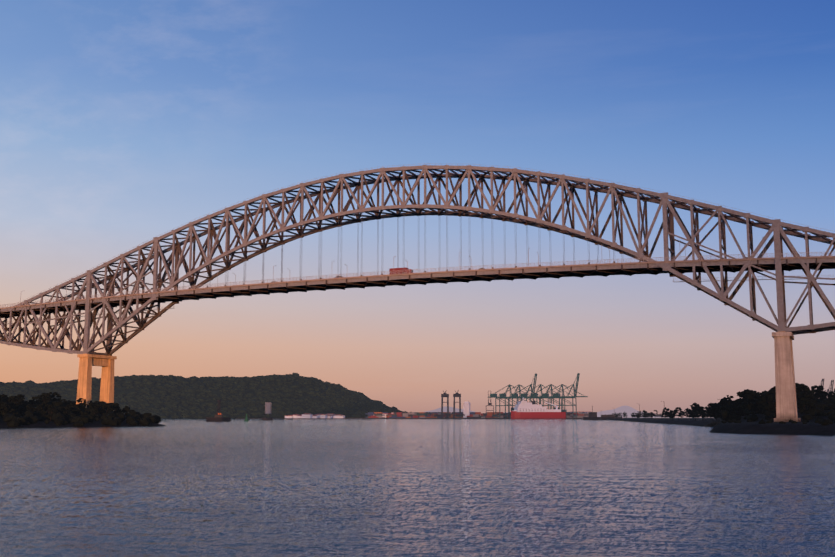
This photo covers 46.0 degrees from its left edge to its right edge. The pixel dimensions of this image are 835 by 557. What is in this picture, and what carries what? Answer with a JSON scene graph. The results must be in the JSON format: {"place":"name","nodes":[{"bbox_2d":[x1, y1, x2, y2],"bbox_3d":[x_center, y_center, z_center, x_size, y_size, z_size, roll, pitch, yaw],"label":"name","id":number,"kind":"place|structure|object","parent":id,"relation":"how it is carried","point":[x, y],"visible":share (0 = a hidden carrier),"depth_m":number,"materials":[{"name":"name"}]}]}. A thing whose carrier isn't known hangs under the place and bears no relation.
{"place":"outdoors","nodes":[
{"label":"outdoors","id":0,"kind":"place"},
{"bbox_2d":[0,411,164,427],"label":"bank","id":1,"kind":"structure","parent":0,"point":[40,424],"depth_m":441.51,"materials":[{"name":"soil"}]},
{"bbox_2d":[0,392,160,427],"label":"bank trees","id":2,"kind":"object","parent":1,"relation":"on","point":[46,407],"visible":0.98,"depth_m":469.88,"materials":[{"name":"green plant"}]},
{"bbox_2d":[1,376,381,418],"bbox_3d":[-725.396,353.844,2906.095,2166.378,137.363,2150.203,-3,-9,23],"label":"hill","id":3,"kind":"structure","parent":0,"point":[117,390],"depth_m":2457.27,"materials":[{"name":"green plant"}]},
{"bbox_2d":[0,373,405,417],"bbox_3d":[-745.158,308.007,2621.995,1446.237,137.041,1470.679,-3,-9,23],"label":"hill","id":4,"kind":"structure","parent":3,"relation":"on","point":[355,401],"depth_m":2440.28,"materials":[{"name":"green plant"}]},
{"bbox_2d":[236,413,388,418],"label":"shore buildings","id":5,"kind":"structure","parent":3,"relation":"on","point":[318,416],"depth_m":2220.93,"materials":[{"name":"white paint"}]},
{"bbox_2d":[0,417,834,556],"bbox_3d":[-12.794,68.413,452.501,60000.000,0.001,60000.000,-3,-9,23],"label":"water","id":6,"kind":"structure","parent":0,"point":[400,488],"depth_m":62.10,"materials":[{"name":"blue liquid"}]},
{"bbox_2d":[206,400,622,421],"bbox_3d":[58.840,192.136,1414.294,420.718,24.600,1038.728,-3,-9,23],"label":"craft buoys","id":7,"kind":"object","parent":6,"relation":"on","point":[592,415],"visible":0.81,"depth_m":1321.64,"materials":[{"name":"grey"}]},
{"bbox_2d":[76,331,800,421],"bbox_3d":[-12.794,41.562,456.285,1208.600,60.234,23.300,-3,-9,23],"label":"bridge piers","id":8,"kind":"structure","parent":6,"relation":"in","point":[786,405],"depth_m":381.63,"materials":[{"name":"beige concrete"}]},
{"bbox_2d":[0,165,834,355],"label":"bridge arch truss","id":9,"kind":"object","parent":8,"relation":"on","point":[667,227],"visible":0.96,"depth_m":461.81,"materials":[{"name":"grey metal"}]},
{"bbox_2d":[171,209,640,290],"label":"suspension cables","id":10,"kind":"object","parent":9,"relation":"hanging from","point":[320,271],"visible":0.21,"depth_m":471.13,"materials":[{"name":"grey metal"}]},
{"bbox_2d":[0,256,834,317],"bbox_3d":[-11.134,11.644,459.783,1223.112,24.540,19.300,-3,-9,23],"label":"bridge deck","id":11,"kind":"structure","parent":10,"relation":"hanging from","point":[631,269],"depth_m":447.68,"materials":[{"name":"grey metal"}]},
{"bbox_2d":[389,268,412,273],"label":"red truck","id":12,"kind":"object","parent":11,"relation":"on","point":[392,270],"visible":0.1,"depth_m":455.77,"materials":[{"name":"red metal"}]},
{"bbox_2d":[0,163,834,323],"bbox_3d":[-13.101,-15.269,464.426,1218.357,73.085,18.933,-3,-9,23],"label":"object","id":13,"kind":"object","parent":11,"relation":"on","point":[453,269],"visible":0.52,"depth_m":446.26,"materials":[{"name":"grey metal"}]},
{"bbox_2d":[511,398,565,418],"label":"cargo ship","id":14,"kind":"object","parent":6,"relation":"in","point":[527,410],"visible":0.9,"depth_m":2081.50,"materials":[{"name":"red metal"}]},
{"bbox_2d":[0,0,834,416],"label":"sky","id":15,"kind":"structure","parent":0,"point":[124,124],"materials":[{"name":"blue"}]},
{"bbox_2d":[425,406,473,411],"bbox_3d":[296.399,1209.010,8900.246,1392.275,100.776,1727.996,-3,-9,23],"label":"hill","id":16,"kind":"structure","parent":0,"point":[445,409],"depth_m":8571.65,"materials":[{"name":"grey"}]},
{"bbox_2d":[389,418,581,418],"bbox_3d":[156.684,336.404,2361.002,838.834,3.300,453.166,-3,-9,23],"label":"port quay","id":17,"kind":"structure","parent":0,"point":[464,418],"depth_m":2208.85,"materials":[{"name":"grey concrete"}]},
{"bbox_2d":[365,407,587,417],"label":"port containers","id":18,"kind":"object","parent":17,"relation":"on","point":[436,415],"visible":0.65,"depth_m":2265.43,"materials":[{"name":"red metal"}]},
{"bbox_2d":[382,402,591,417],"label":"port sheds","id":19,"kind":"object","parent":17,"relation":"on","point":[466,408],"visible":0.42,"depth_m":2247.24,"materials":[{"name":"white paint"}]},
{"bbox_2d":[441,373,587,417],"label":"port cranes","id":20,"kind":"object","parent":17,"relation":"on","point":[533,395],"visible":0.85,"depth_m":2188.09,"materials":[{"name":"teal paint"}]},
{"bbox_2d":[597,406,660,416],"bbox_3d":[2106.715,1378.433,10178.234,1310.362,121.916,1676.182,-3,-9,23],"label":"hill","id":21,"kind":"structure","parent":0,"point":[629,410],"depth_m":9778.84,"materials":[{"name":"grey"}]},
{"bbox_2d":[607,418,722,426],"bbox_3d":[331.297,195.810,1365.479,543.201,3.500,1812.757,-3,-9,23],"label":"shore","id":22,"kind":"structure","parent":0,"point":[689,421],"depth_m":718.36,"materials":[{"name":"soil"}]},
{"bbox_2d":[609,398,761,420],"bbox_3d":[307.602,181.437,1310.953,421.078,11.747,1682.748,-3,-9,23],"label":"shore trees","id":23,"kind":"object","parent":22,"relation":"on","point":[696,410],"visible":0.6,"depth_m":620.14,"materials":[{"name":"green plant"}]},
{"bbox_2d":[820,379,833,392],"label":"port cranes","id":24,"kind":"object","parent":22,"relation":"on","point":[831,385],"visible":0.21,"depth_m":1417.53,"materials":[{"name":"black paint"}]},
{"bbox_2d":[709,409,834,435],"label":"bank","id":25,"kind":"structure","parent":0,"point":[744,426],"depth_m":268.12,"materials":[{"name":"soil"}]},
{"bbox_2d":[717,383,834,425],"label":"bank trees","id":26,"kind":"object","parent":25,"relation":"on","point":[812,402],"visible":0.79,"depth_m":439.90,"materials":[{"name":"green plant"}]}
]}

